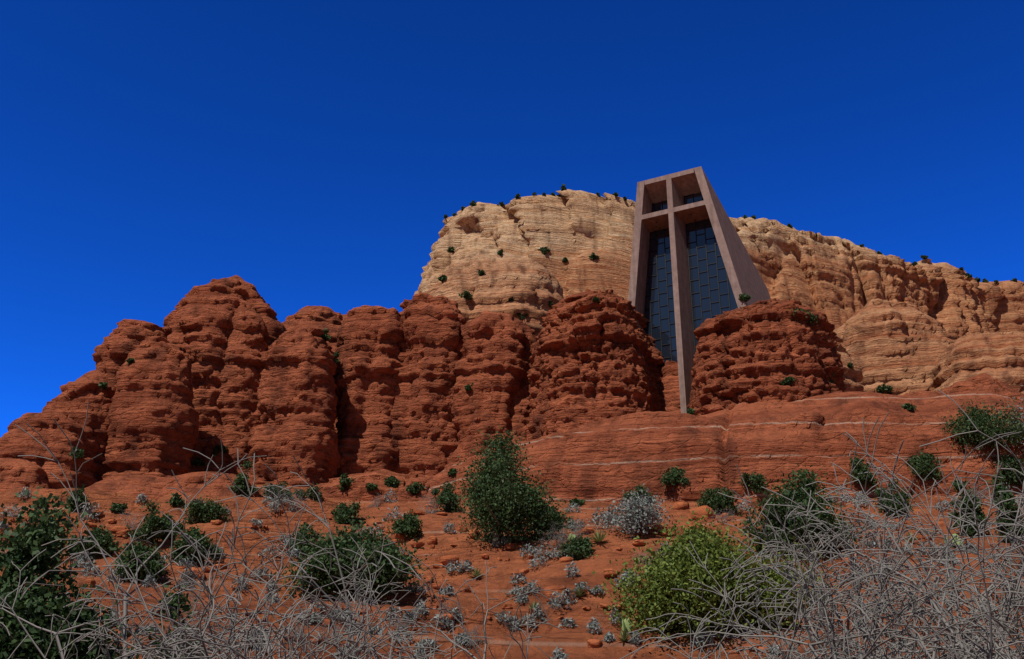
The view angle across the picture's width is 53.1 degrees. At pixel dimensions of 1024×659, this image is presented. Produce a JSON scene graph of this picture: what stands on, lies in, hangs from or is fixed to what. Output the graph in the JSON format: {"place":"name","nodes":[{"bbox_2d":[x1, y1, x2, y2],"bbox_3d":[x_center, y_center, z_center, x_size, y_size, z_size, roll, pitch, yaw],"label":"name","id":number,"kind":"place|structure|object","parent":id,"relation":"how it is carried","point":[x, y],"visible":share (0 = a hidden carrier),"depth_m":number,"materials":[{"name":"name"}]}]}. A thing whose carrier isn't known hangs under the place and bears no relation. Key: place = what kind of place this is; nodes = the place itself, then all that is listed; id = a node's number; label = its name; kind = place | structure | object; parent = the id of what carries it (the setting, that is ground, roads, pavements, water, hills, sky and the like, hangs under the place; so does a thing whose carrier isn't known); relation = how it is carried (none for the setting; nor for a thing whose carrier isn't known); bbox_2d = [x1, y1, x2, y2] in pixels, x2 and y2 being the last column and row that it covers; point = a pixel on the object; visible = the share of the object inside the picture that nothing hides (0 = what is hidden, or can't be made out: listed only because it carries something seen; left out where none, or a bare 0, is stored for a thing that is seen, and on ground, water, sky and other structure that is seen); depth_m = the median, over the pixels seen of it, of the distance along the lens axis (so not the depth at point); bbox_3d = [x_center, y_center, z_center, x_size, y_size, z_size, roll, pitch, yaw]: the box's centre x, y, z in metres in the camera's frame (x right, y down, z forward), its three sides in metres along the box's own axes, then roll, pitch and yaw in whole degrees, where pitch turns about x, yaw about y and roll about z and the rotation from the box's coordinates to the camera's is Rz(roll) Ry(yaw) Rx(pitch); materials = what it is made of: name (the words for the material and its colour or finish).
{"place":"outdoors","nodes":[
{"label":"outdoors","id":0,"kind":"place"},
{"bbox_2d":[0,483,1023,658],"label":"ground slope","id":1,"kind":"structure","parent":0,"point":[571,641],"depth_m":48.29,"materials":[{"name":"soil"}]},
{"bbox_2d":[0,458,50,491],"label":"rock","id":2,"kind":"object","parent":1,"relation":"on","point":[16,473],"visible":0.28,"depth_m":85.72,"materials":[{"name":"red stone"}]},
{"bbox_2d":[0,410,98,488],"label":"rock","id":3,"kind":"object","parent":1,"relation":"on","point":[15,441],"visible":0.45,"depth_m":90.34,"materials":[{"name":"red stone"}]},
{"bbox_2d":[42,369,115,480],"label":"rock","id":4,"kind":"object","parent":1,"relation":"on","point":[72,400],"visible":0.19,"depth_m":96.44,"materials":[{"name":"red stone"}]},
{"bbox_2d":[96,341,199,480],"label":"rock","id":5,"kind":"object","parent":1,"relation":"on","point":[153,417],"visible":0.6,"depth_m":95.45,"materials":[{"name":"red stone"}]},
{"bbox_2d":[92,319,169,386],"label":"rock","id":6,"kind":"object","parent":5,"relation":"on","point":[123,339],"visible":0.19,"depth_m":105.17,"materials":[{"name":"brown stone"}]},
{"bbox_2d":[86,471,265,499],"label":"rock ledge","id":7,"kind":"object","parent":1,"relation":"on","point":[152,487],"visible":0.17,"depth_m":85.83,"materials":[{"name":"stone"}]},
{"bbox_2d":[162,275,286,474],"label":"rock","id":8,"kind":"object","parent":1,"relation":"on","point":[223,333],"visible":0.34,"depth_m":106.61,"materials":[{"name":"brown stone"}]},
{"bbox_2d":[239,328,340,486],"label":"rock","id":9,"kind":"object","parent":1,"relation":"on","point":[297,397],"visible":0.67,"depth_m":103.44,"materials":[{"name":"red stone"}]},
{"bbox_2d":[282,321,340,432],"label":"ridge rock","id":10,"kind":"object","parent":1,"relation":"on","point":[323,325],"visible":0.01,"depth_m":120.76,"materials":[{"name":"brown stone"}]},
{"bbox_2d":[285,306,347,324],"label":"rock","id":11,"kind":"object","parent":1,"relation":"on","point":[319,314],"visible":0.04,"depth_m":130.47,"materials":[{"name":"brown stone"}]},
{"bbox_2d":[303,469,430,501],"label":"rock ledge","id":12,"kind":"object","parent":1,"relation":"on","point":[357,490],"visible":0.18,"depth_m":93.56,"materials":[{"name":"stone"}]},
{"bbox_2d":[333,305,403,477],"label":"rock","id":13,"kind":"object","parent":1,"relation":"on","point":[368,337],"visible":0.52,"depth_m":109.85,"materials":[{"name":"red stone"}]},
{"bbox_2d":[389,292,466,477],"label":"rock","id":14,"kind":"object","parent":1,"relation":"on","point":[422,424],"visible":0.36,"depth_m":109.64,"materials":[{"name":"red stone"}]},
{"bbox_2d":[443,311,536,469],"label":"rock","id":15,"kind":"object","parent":1,"relation":"on","point":[493,364],"visible":0.5,"depth_m":108.19,"materials":[{"name":"red stone"}]},
{"bbox_2d":[8,502,1014,657],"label":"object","id":16,"kind":"object","parent":1,"relation":"on","point":[700,512],"visible":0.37,"depth_m":55.81,"materials":[{"name":"stone"}]},
{"bbox_2d":[0,390,1023,658],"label":"bare branches","id":17,"kind":"object","parent":1,"relation":"on","point":[974,642],"visible":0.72,"depth_m":10.23,"materials":[{"name":"grey plant"}]},
{"bbox_2d":[0,385,1023,658],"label":"small shrubs","id":18,"kind":"object","parent":1,"relation":"on","point":[638,515],"visible":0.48,"depth_m":48.25,"materials":[{"name":"plant"}]},
{"bbox_2d":[521,289,663,440],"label":"rock formation","id":19,"kind":"object","parent":1,"relation":"on","point":[591,361],"visible":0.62,"depth_m":101.76,"materials":[{"name":"brown stone"}]},
{"bbox_2d":[658,361,694,412],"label":"rock","id":20,"kind":"object","parent":1,"relation":"on","point":[669,392],"visible":0.03,"depth_m":105.87,"materials":[{"name":"red stone"}]},
{"bbox_2d":[628,166,770,412],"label":"chapel","id":21,"kind":"structure","parent":20,"relation":"on","point":[692,268],"depth_m":110.67,"materials":[{"name":"concrete"}]},
{"bbox_2d":[469,529,919,640],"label":"rocks","id":22,"kind":"object","parent":1,"relation":"on","point":[599,538],"visible":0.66,"depth_m":48.62,"materials":[{"name":"red rock"}]},
{"bbox_2d":[584,503,844,644],"bbox_3d":[7.078,8.917,35.984,8.738,5.821,7.205,6,-22,-14],"label":"bush","id":23,"kind":"object","parent":1,"relation":"on","point":[680,568],"visible":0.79,"depth_m":34.98,"materials":[{"name":"green plant"}]},
{"bbox_2d":[426,390,1023,507],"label":"rock bench","id":24,"kind":"object","parent":1,"relation":"on","point":[603,460],"visible":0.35,"depth_m":83.07,"materials":[{"name":"red stone"}]},
{"bbox_2d":[568,533,963,633],"bbox_3d":[12.059,11.362,48.197,17.487,7.985,24.771,0,-22,0],"label":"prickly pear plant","id":25,"kind":"object","parent":1,"relation":"on","point":[625,623],"visible":0.21,"depth_m":35.60,"materials":[{"name":"green plant"}]},
{"bbox_2d":[687,298,845,415],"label":"rock formation","id":26,"kind":"object","parent":1,"relation":"on","point":[757,351],"visible":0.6,"depth_m":93.10,"materials":[{"name":"brown stone"}]},
{"bbox_2d":[834,334,864,391],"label":"rock","id":27,"kind":"object","parent":1,"relation":"on","point":[853,377],"visible":0.09,"depth_m":123.44,"materials":[{"name":"brown stone"}]},
{"bbox_2d":[904,373,1023,401],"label":"rock","id":28,"kind":"object","parent":1,"relation":"on","point":[983,382],"visible":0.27,"depth_m":101.74,"materials":[{"name":"red stone"}]},
{"bbox_2d":[930,330,1023,393],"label":"rock","id":29,"kind":"object","parent":1,"relation":"on","point":[999,355],"visible":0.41,"depth_m":129.08,"materials":[{"name":"beige stone"}]},
{"bbox_2d":[0,0,1023,437],"label":"sky","id":30,"kind":"structure","parent":0,"point":[307,152],"materials":[{"name":"blue"}]},
{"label":"rock mesa","id":31,"kind":"structure","parent":0,"visible":0},
{"bbox_2d":[429,249,563,335],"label":"rock formation","id":32,"kind":"object","parent":31,"relation":"on","point":[532,286],"visible":0.27,"depth_m":155.54,"materials":[{"name":"beige stone"}]},
{"bbox_2d":[414,189,1023,338],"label":"cliff","id":33,"kind":"structure","parent":31,"relation":"on","point":[837,281],"depth_m":230.97,"materials":[{"name":"beige stone"}]},
{"bbox_2d":[834,299,956,394],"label":"rock","id":34,"kind":"object","parent":31,"relation":"on","point":[900,348],"visible":0.23,"depth_m":142.27,"materials":[{"name":"beige stone"}]},
{"label":"ground","id":35,"kind":"structure","parent":0,"visible":0},
{"bbox_2d":[0,184,1023,658],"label":"green shrubs","id":36,"kind":"object","parent":35,"relation":"on","point":[508,502],"visible":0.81,"depth_m":50.18,"materials":[{"name":"green plant"}]}
]}

